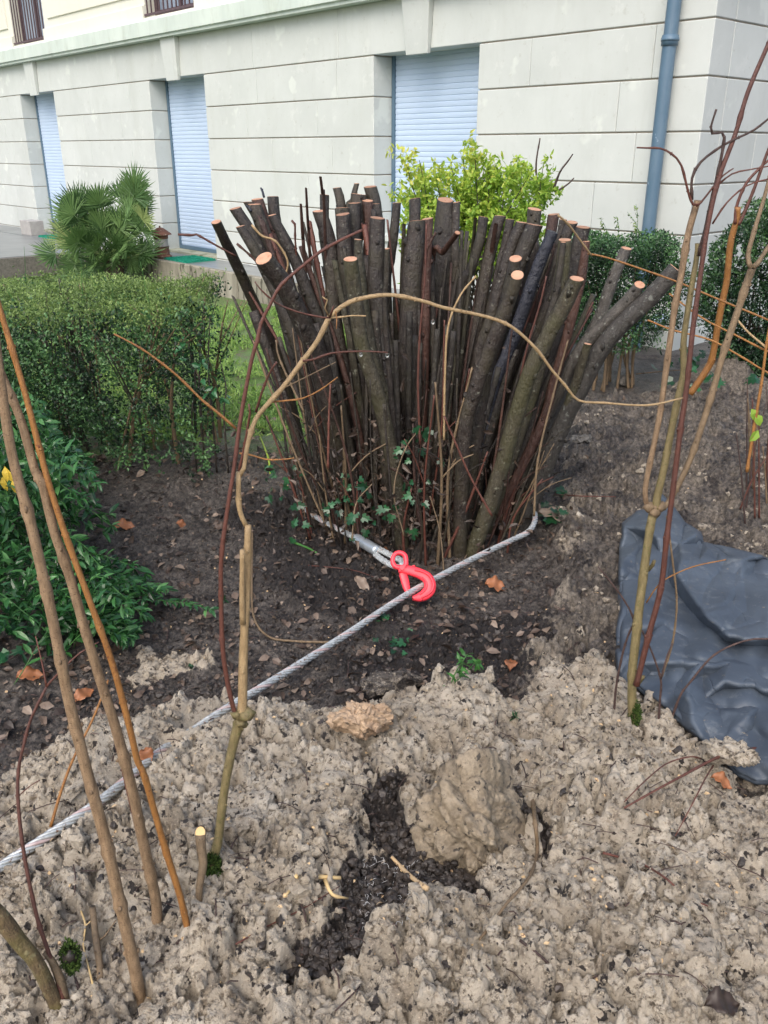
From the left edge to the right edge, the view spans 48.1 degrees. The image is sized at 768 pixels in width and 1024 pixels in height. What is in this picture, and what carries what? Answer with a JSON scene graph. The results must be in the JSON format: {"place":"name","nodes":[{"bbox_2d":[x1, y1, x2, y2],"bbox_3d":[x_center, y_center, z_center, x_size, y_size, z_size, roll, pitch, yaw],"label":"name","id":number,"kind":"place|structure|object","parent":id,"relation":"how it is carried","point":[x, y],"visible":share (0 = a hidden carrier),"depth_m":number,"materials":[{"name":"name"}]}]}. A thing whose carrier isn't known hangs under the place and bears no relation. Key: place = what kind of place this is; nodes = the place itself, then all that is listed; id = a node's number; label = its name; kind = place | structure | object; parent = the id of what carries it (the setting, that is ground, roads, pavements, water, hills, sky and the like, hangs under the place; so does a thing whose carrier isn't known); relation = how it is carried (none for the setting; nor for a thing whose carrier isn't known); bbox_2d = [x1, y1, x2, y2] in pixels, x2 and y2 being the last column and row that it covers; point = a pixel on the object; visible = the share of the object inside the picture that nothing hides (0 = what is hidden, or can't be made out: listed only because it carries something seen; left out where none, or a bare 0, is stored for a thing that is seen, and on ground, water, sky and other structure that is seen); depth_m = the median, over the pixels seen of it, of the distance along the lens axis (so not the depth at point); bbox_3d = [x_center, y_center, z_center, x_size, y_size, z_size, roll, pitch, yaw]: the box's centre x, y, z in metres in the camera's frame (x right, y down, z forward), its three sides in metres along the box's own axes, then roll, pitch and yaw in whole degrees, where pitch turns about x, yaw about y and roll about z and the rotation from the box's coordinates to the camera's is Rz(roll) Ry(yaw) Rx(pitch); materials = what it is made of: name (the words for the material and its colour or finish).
{"place":"outdoors","nodes":[
{"label":"outdoors","id":0,"kind":"place"},
{"bbox_2d":[0,275,767,1023],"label":"ground","id":1,"kind":"structure","parent":0,"point":[716,461],"depth_m":2.28,"materials":[{"name":"soil"}]},
{"bbox_2d":[16,666,43,680],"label":"fallen leaf","id":2,"kind":"object","parent":1,"relation":"on","point":[29,672],"visible":0.93,"depth_m":2.72,"materials":[{"name":"orange plant"}]},
{"bbox_2d":[0,582,64,663],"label":"ivy","id":3,"kind":"object","parent":1,"relation":"on","point":[4,654],"visible":0.25,"depth_m":2.90,"materials":[{"name":"green plant"}]},
{"bbox_2d":[0,903,82,1009],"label":"mossy stump","id":4,"kind":"object","parent":1,"relation":"on","point":[24,948],"visible":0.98,"depth_m":1.57,"materials":[{"name":"brown wood"}]},
{"bbox_2d":[0,252,101,277],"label":"patio wall","id":5,"kind":"structure","parent":1,"relation":"on","point":[7,269],"depth_m":12.30,"materials":[{"name":"concrete"}]},
{"bbox_2d":[15,636,98,998],"bbox_3d":[-0.639,0.582,1.607,0.203,0.659,0.292,0,23,0],"label":"red shoot","id":6,"kind":"object","parent":1,"relation":"on","point":[39,927],"visible":0.99,"depth_m":1.60,"materials":[{"name":"plant"}]},
{"bbox_2d":[0,339,145,1005],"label":"bare cane","id":7,"kind":"object","parent":1,"relation":"on","point":[131,951],"visible":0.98,"depth_m":1.36,"materials":[{"name":"beige plant"}]},
{"bbox_2d":[74,976,79,989],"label":"dark twig","id":8,"kind":"object","parent":1,"relation":"on","point":[77,984],"visible":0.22,"depth_m":1.64,"materials":[{"name":"brown wood"}]},
{"bbox_2d":[49,679,108,826],"bbox_3d":[-0.718,0.566,2.022,0.014,0.306,0.202,18,29,36],"label":"dead stalk","id":9,"kind":"object","parent":1,"relation":"on","point":[65,779],"visible":0.79,"depth_m":2.01,"materials":[{"name":"brown plant"}]},
{"bbox_2d":[5,373,162,924],"bbox_3d":[-0.531,0.261,1.517,0.162,1.307,0.029,0,23,0],"label":"bare cane","id":10,"kind":"object","parent":1,"relation":"on","point":[124,756],"visible":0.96,"depth_m":1.52,"materials":[{"name":"beige plant"}]},
{"bbox_2d":[74,688,93,701],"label":"fallen leaf","id":11,"kind":"object","parent":1,"relation":"on","point":[81,694],"visible":0.88,"depth_m":2.63,"materials":[{"name":"orange plant"}]},
{"bbox_2d":[80,910,92,983],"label":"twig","id":12,"kind":"object","parent":1,"relation":"on","point":[87,962],"visible":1,"depth_m":1.71,"materials":[{"name":"beige wood"}]},
{"bbox_2d":[0,300,189,927],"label":"bare cane","id":13,"kind":"object","parent":1,"relation":"on","point":[99,626],"visible":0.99,"depth_m":1.47,"materials":[{"name":"orange plant"}]},
{"bbox_2d":[29,162,167,282],"bbox_3d":[-3.822,-3.775,11.508,1.900,1.751,1.523,0,23,0],"label":"fan palm","id":14,"kind":"object","parent":1,"relation":"on","point":[85,223],"visible":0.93,"depth_m":11.44,"materials":[{"name":"green plant"}]},
{"bbox_2d":[89,905,115,983],"bbox_3d":[-0.548,0.871,1.689,0.054,0.096,0.201,-6,24,-15],"label":"dead stub","id":15,"kind":"object","parent":1,"relation":"on","point":[96,941],"visible":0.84,"depth_m":1.70,"materials":[{"name":"brown wood"}]},
{"bbox_2d":[0,380,218,683],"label":"evergreen shrub","id":16,"kind":"object","parent":1,"relation":"on","point":[106,598],"visible":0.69,"depth_m":2.96,"materials":[{"name":"green plant"}]},
{"bbox_2d":[0,467,15,492],"bbox_3d":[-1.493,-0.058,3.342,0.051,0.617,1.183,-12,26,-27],"label":"yellow flower","id":17,"kind":"object","parent":16,"relation":"attached to","point":[6,474],"visible":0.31,"depth_m":2.77,"materials":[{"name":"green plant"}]},
{"bbox_2d":[0,251,246,486],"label":"box hedge","id":18,"kind":"object","parent":1,"relation":"on","point":[77,411],"visible":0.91,"depth_m":4.39,"materials":[{"name":"green plant"}]},
{"bbox_2d":[113,518,134,529],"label":"fallen leaf","id":19,"kind":"object","parent":1,"relation":"on","point":[125,524],"visible":0.84,"depth_m":3.82,"materials":[{"name":"brown plant"}]},
{"bbox_2d":[139,747,153,764],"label":"fallen leaf","id":20,"kind":"object","parent":1,"relation":"on","point":[145,752],"visible":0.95,"depth_m":2.23,"materials":[{"name":"orange plant"}]},
{"bbox_2d":[0,302,345,443],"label":"lawn grass","id":21,"kind":"structure","parent":1,"relation":"on","point":[261,424],"depth_m":6.51,"materials":[{"name":"green plant"}]},
{"bbox_2d":[45,403,302,476],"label":"lawn leaves","id":22,"kind":"object","parent":1,"relation":"on","point":[142,472],"visible":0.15,"depth_m":4.71,"materials":[{"name":"plant"}]},
{"bbox_2d":[176,519,185,526],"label":"fallen leaf","id":23,"kind":"object","parent":1,"relation":"on","point":[181,522],"visible":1,"depth_m":3.80,"materials":[{"name":"brown plant"}]},
{"bbox_2d":[195,825,206,901],"bbox_3d":[-0.376,0.745,1.772,0.027,0.180,0.090,0,23,0],"label":"sawn stub","id":24,"kind":"object","parent":1,"relation":"on","point":[200,835],"visible":0.79,"depth_m":1.76,"materials":[{"name":"brown wood"}]},
{"bbox_2d":[173,305,229,472],"bbox_3d":[-0.887,-0.586,4.285,0.265,0.848,0.252,0,23,0],"label":"sapling","id":25,"kind":"object","parent":1,"relation":"on","point":[212,394],"visible":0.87,"depth_m":4.31,"materials":[{"name":"brown plant"}]},
{"bbox_2d":[102,250,342,321],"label":"terrace wall","id":26,"kind":"structure","parent":1,"relation":"on","point":[164,267],"depth_m":10.94,"materials":[{"name":"concrete"}]},
{"bbox_2d":[214,521,230,530],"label":"fallen leaf","id":27,"kind":"object","parent":1,"relation":"on","point":[218,526],"visible":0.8,"depth_m":3.77,"materials":[{"name":"brown plant"}]},
{"bbox_2d":[259,433,270,473],"bbox_3d":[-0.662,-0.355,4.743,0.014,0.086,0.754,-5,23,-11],"label":"bulb leaf","id":28,"kind":"object","parent":1,"relation":"on","point":[265,451],"visible":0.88,"depth_m":4.56,"materials":[{"name":"green plant"}]},
{"bbox_2d":[0,509,537,872],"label":"wire rope","id":29,"kind":"object","parent":1,"relation":"on","point":[375,550],"visible":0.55,"depth_m":2.74,"materials":[{"name":"metal"}]},
{"bbox_2d":[390,550,435,601],"bbox_3d":[0.107,0.236,3.189,0.181,0.162,0.108,20,30,39],"label":"red hook","id":30,"kind":"object","parent":29,"relation":"attached to","point":[427,591],"visible":0.98,"depth_m":3.17,"materials":[{"name":"paint"}]},
{"bbox_2d":[235,886,339,944],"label":"fallen twig","id":31,"kind":"object","parent":1,"relation":"on","point":[242,940],"visible":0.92,"depth_m":1.74,"materials":[{"name":"brown wood"}]},
{"bbox_2d":[250,532,328,643],"bbox_3d":[-0.456,0.289,3.276,0.215,0.050,0.946,-11,25,-23],"label":"fallen twig","id":32,"kind":"object","parent":1,"relation":"on","point":[266,634],"visible":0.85,"depth_m":3.05,"materials":[{"name":"brown wood"}]},
{"bbox_2d":[0,225,584,349],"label":"terrace","id":33,"kind":"structure","parent":1,"relation":"on","point":[15,242],"depth_m":13.03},
{"bbox_2d":[20,219,44,235],"bbox_3d":[-6.295,-5.092,15.391,0.250,0.242,0.450,-19,30,-38],"label":"concrete block","id":34,"kind":"object","parent":33,"relation":"on","point":[31,227],"depth_m":15.26,"materials":[{"name":"white concrete"}]},
{"bbox_2d":[38,234,56,238],"bbox_3d":[-5.618,-4.748,14.848,0.428,0.040,0.825,-19,30,-38],"label":"doormat","id":35,"kind":"object","parent":33,"relation":"on","point":[47,236],"visible":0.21,"depth_m":14.91,"materials":[{"name":"green"}]},
{"bbox_2d":[152,226,171,258],"bbox_3d":[-3.113,-3.771,12.011,0.310,0.428,0.310,0,23,0],"label":"rusty lantern","id":36,"kind":"object","parent":33,"relation":"on","point":[163,233],"visible":0.72,"depth_m":11.95,"materials":[{"name":"metal"}]},
{"bbox_2d":[164,255,214,262],"bbox_3d":[-2.679,-3.488,11.861,0.492,0.040,0.616,-19,30,-38],"label":"doormat","id":37,"kind":"object","parent":33,"relation":"on","point":[189,259],"visible":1,"depth_m":11.79,"materials":[{"name":"green"}]},
{"bbox_2d":[0,390,593,768],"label":"leaf litter","id":38,"kind":"object","parent":1,"relation":"on","point":[47,705],"visible":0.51,"depth_m":2.98,"materials":[{"name":"brown plant"}]},
{"bbox_2d":[294,542,317,552],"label":"cut leaf stalk","id":39,"kind":"object","parent":1,"relation":"on","point":[301,545],"visible":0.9,"depth_m":3.57,"materials":[{"name":"green plant"}]},
{"bbox_2d":[284,874,348,899],"bbox_3d":[-0.145,0.775,1.794,0.136,0.076,0.068,-5,23,-12],"label":"yellow root","id":40,"kind":"object","parent":1,"relation":"on","point":[325,881],"visible":0.64,"depth_m":1.79,"materials":[{"name":"yellow plant"}]},
{"bbox_2d":[308,565,383,580],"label":"fallen twig","id":41,"kind":"object","parent":1,"relation":"on","point":[347,569],"visible":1,"depth_m":3.41,"materials":[{"name":"brown wood"}]},
{"bbox_2d":[264,425,444,570],"bbox_3d":[-0.167,-0.091,3.482,0.871,0.604,0.397,7,24,16],"label":"ivy","id":42,"kind":"object","parent":1,"relation":"on","point":[353,516],"visible":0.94,"depth_m":3.38,"materials":[{"name":"green plant"}]},
{"bbox_2d":[326,700,394,740],"bbox_3d":[-0.063,0.557,2.279,0.182,0.118,0.117,0,23,0],"label":"clay clod","id":43,"kind":"object","parent":1,"relation":"on","point":[366,720],"visible":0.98,"depth_m":2.25,"materials":[{"name":"beige soil"}]},
{"bbox_2d":[354,576,368,591],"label":"fallen leaf","id":44,"kind":"object","parent":1,"relation":"on","point":[362,583],"visible":1,"depth_m":3.27,"materials":[{"name":"brown plant"}]},
{"bbox_2d":[3,467,760,999],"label":"wood chips","id":45,"kind":"object","parent":1,"relation":"on","point":[417,871],"visible":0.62,"depth_m":1.88,"materials":[{"name":"beige wood"}]},
{"bbox_2d":[0,0,767,350],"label":"apartment building","id":46,"kind":"structure","parent":1,"relation":"on","point":[204,112],"depth_m":9.10,"materials":[{"name":"stone"}]},
{"bbox_2d":[19,0,44,43],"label":"window","id":47,"kind":"structure","parent":46,"relation":"in","point":[19,0],"depth_m":14.63,"materials":[{"name":"metal"}]},
{"bbox_2d":[155,0,193,15],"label":"window","id":48,"kind":"structure","parent":46,"relation":"in","point":[169,1],"depth_m":11.55,"materials":[{"name":"metal"}]},
{"bbox_2d":[0,408,767,1023],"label":"clay crumbs","id":49,"kind":"object","parent":1,"relation":"on","point":[430,996],"visible":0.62,"depth_m":1.78,"materials":[{"name":"soil"}]},
{"bbox_2d":[519,939,552,967],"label":"fallen twig","id":50,"kind":"object","parent":49,"relation":"on","point":[521,941],"visible":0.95,"depth_m":1.62,"materials":[{"name":"brown wood"}]},
{"bbox_2d":[538,485,567,524],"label":"ivy","id":51,"kind":"object","parent":49,"relation":"on","point":[549,520],"visible":0.8,"depth_m":3.83,"materials":[{"name":"green plant"}]},
{"bbox_2d":[0,408,767,1011],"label":"twig debris","id":52,"kind":"object","parent":1,"relation":"on","point":[376,824],"visible":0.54,"depth_m":1.93,"materials":[{"name":"brown plant"}]},
{"bbox_2d":[360,855,419,922],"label":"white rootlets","id":53,"kind":"object","parent":1,"relation":"on","point":[391,888],"visible":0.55,"depth_m":1.81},
{"bbox_2d":[28,430,752,1004],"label":"soil crumbs","id":54,"kind":"object","parent":1,"relation":"on","point":[386,840],"visible":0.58,"depth_m":2.14,"materials":[{"name":"brown soil"}]},
{"bbox_2d":[360,667,422,698],"bbox_3d":[0.025,0.519,2.577,0.196,0.097,0.100,0,23,0],"label":"clay clod","id":55,"kind":"object","parent":1,"relation":"on","point":[378,683],"visible":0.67,"depth_m":2.56,"materials":[{"name":"soil"}]},
{"bbox_2d":[372,613,414,655],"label":"ivy","id":56,"kind":"object","parent":1,"relation":"on","point":[393,642],"visible":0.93,"depth_m":2.88,"materials":[{"name":"green plant"}]},
{"bbox_2d":[114,229,682,877],"bbox_3d":[0.088,0.129,1.736,1.124,1.337,0.189,-4,23,-10],"label":"pruned shrub","id":57,"kind":"object","parent":1,"relation":"on","point":[242,713],"visible":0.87,"depth_m":1.63,"materials":[{"name":"brown wood"}]},
{"bbox_2d":[391,856,429,891],"bbox_3d":[0.056,0.776,1.852,0.016,0.082,0.175,-10,25,-22],"label":"wood splinter","id":58,"kind":"object","parent":1,"relation":"on","point":[424,886],"visible":0.95,"depth_m":1.83,"materials":[{"name":"beige wood"}]},
{"bbox_2d":[216,328,625,555],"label":"caught leaves","id":59,"kind":"object","parent":1,"relation":"on","point":[367,526],"visible":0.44,"depth_m":3.60,"materials":[{"name":"green plant"}]},
{"bbox_2d":[178,176,677,565],"bbox_3d":[0.120,-0.662,3.778,1.511,1.515,1.798,-16,28,-34],"label":"coppiced stool","id":60,"kind":"object","parent":1,"relation":"on","point":[536,293],"visible":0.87,"depth_m":3.61,"materials":[{"name":"brown plant"}]},
{"bbox_2d":[444,648,483,685],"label":"weed","id":61,"kind":"object","parent":1,"relation":"on","point":[477,663],"visible":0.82,"depth_m":2.44,"materials":[{"name":"green plant"}]},
{"bbox_2d":[410,747,528,876],"bbox_3d":[0.201,0.679,1.976,0.286,0.324,0.267,0,23,0],"label":"clay lump","id":62,"kind":"object","parent":1,"relation":"on","point":[469,807],"visible":0.92,"depth_m":1.91,"materials":[{"name":"beige soil"}]},
{"bbox_2d":[381,129,573,326],"bbox_3d":[0.629,-1.787,6.194,1.302,1.789,1.165,0,23,0],"label":"golden shrub","id":63,"kind":"object","parent":1,"relation":"on","point":[469,194],"visible":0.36,"depth_m":5.86,"materials":[{"name":"yellow plant"}]},
{"bbox_2d":[485,575,505,591],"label":"fallen leaf","id":64,"kind":"object","parent":1,"relation":"on","point":[495,583],"visible":1,"depth_m":3.34,"materials":[{"name":"orange plant"}]},
{"bbox_2d":[478,799,538,940],"bbox_3d":[0.303,0.762,1.884,0.067,0.084,0.493,9,24,19],"label":"dark root","id":65,"kind":"object","parent":1,"relation":"on","point":[535,823],"visible":0.99,"depth_m":1.91,"materials":[{"name":"brown wood"}]},
{"bbox_2d":[504,659,517,670],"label":"fallen leaf","id":66,"kind":"object","parent":1,"relation":"on","point":[510,663],"visible":1,"depth_m":2.70,"materials":[{"name":"orange plant"}]},
{"bbox_2d":[510,711,518,720],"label":"seedling","id":67,"kind":"object","parent":1,"relation":"on","point":[514,716],"visible":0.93,"depth_m":2.43,"materials":[{"name":"green plant"}]},
{"bbox_2d":[537,506,559,521],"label":"fallen leaf","id":68,"kind":"object","parent":1,"relation":"on","point":[545,512],"visible":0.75,"depth_m":3.84,"materials":[{"name":"brown plant"}]},
{"bbox_2d":[570,434,592,443],"bbox_3d":[1.097,-0.408,4.764,0.122,0.060,0.144,9,25,21],"label":"stone","id":69,"kind":"object","parent":1,"relation":"on","point":[577,439],"visible":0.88,"depth_m":4.73,"materials":[{"name":"grey stone"}]},
{"bbox_2d":[554,494,615,496],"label":"fallen twig","id":70,"kind":"object","parent":1,"relation":"on","point":[584,496],"visible":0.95,"depth_m":3.84,"materials":[{"name":"brown wood"}]},
{"bbox_2d":[598,566,633,709],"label":"thin shoot","id":71,"kind":"object","parent":1,"relation":"on","point":[623,650],"visible":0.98,"depth_m":2.34,"materials":[{"name":"brown plant"}]},
{"bbox_2d":[619,375,630,385],"bbox_3d":[1.715,-0.927,6.151,0.108,0.098,0.119,0,23,0],"label":"stone","id":72,"kind":"object","parent":1,"relation":"on","point":[622,382],"visible":0.57,"depth_m":6.11,"materials":[{"name":"grey stone"}]},
{"bbox_2d":[571,205,690,391],"bbox_3d":[1.616,-1.460,5.946,0.892,1.269,0.914,0,23,0],"label":"box bush","id":73,"kind":"object","parent":1,"relation":"on","point":[601,244],"visible":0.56,"depth_m":5.71,"materials":[{"name":"green plant"}]},
{"bbox_2d":[603,852,707,906],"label":"fallen twig","id":74,"kind":"object","parent":1,"relation":"on","point":[652,869],"visible":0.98,"depth_m":1.83,"materials":[{"name":"brown wood"}]},
{"bbox_2d":[641,630,672,718],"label":"thin shoot","id":75,"kind":"object","parent":1,"relation":"on","point":[660,678],"visible":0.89,"depth_m":2.34,"materials":[{"name":"brown plant"}]},
{"bbox_2d":[636,370,679,374],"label":"fallen twig","id":76,"kind":"object","parent":1,"relation":"on","point":[656,371],"visible":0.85,"depth_m":6.45,"materials":[{"name":"beige wood"}]},
{"bbox_2d":[557,214,767,523],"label":"bare shrub","id":77,"kind":"object","parent":1,"relation":"on","point":[752,435],"visible":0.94,"depth_m":3.12,"materials":[{"name":"brown plant"}]},
{"bbox_2d":[623,747,756,835],"bbox_3d":[0.833,0.642,2.170,0.680,0.140,0.136,-19,29,-38],"label":"fallen branch","id":78,"kind":"object","parent":1,"relation":"on","point":[680,776],"visible":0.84,"depth_m":2.04,"materials":[{"name":"brown wood"}]},
{"bbox_2d":[615,494,767,784],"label":"plastic sheet","id":79,"kind":"object","parent":1,"relation":"on","point":[722,604],"visible":0.84,"depth_m":2.72,"materials":[{"name":"grey plastic"}]},
{"bbox_2d":[701,736,760,767],"bbox_3d":[0.882,0.615,2.185,0.143,0.083,0.104,9,24,20],"label":"clay clod","id":80,"kind":"object","parent":79,"relation":"on","point":[729,751],"visible":0.98,"depth_m":2.16,"materials":[{"name":"soil"}]},
{"bbox_2d":[627,40,767,726],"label":"pruned shrub","id":81,"kind":"object","parent":1,"relation":"on","point":[655,507],"visible":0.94,"depth_m":2.09,"materials":[{"name":"brown wood"}]},
{"bbox_2d":[643,349,759,391],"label":"ivy","id":82,"kind":"object","parent":1,"relation":"on","point":[752,378],"visible":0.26,"depth_m":5.49,"materials":[{"name":"green plant"}]},
{"bbox_2d":[672,638,767,716],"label":"thin shoot","id":83,"kind":"object","parent":1,"relation":"on","point":[692,679],"visible":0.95,"depth_m":2.37,"materials":[{"name":"brown plant"}]},
{"bbox_2d":[711,771,731,788],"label":"fallen leaf","id":84,"kind":"object","parent":1,"relation":"on","point":[721,777],"visible":1,"depth_m":2.16,"materials":[{"name":"orange plant"}]},
{"bbox_2d":[704,985,739,1015],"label":"fallen leaf","id":85,"kind":"object","parent":1,"relation":"on","point":[719,1000],"visible":1,"depth_m":1.55,"materials":[{"name":"brown plant"}]},
{"bbox_2d":[684,196,767,378],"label":"evergreen bush","id":86,"kind":"object","parent":1,"relation":"on","point":[743,348],"visible":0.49,"depth_m":5.51,"materials":[{"name":"green plant"}]},
{"bbox_2d":[689,148,767,395],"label":"orange stemmed shrub","id":87,"kind":"object","parent":1,"relation":"on","point":[711,360],"visible":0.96,"depth_m":4.20,"materials":[{"name":"wood"}]}
]}

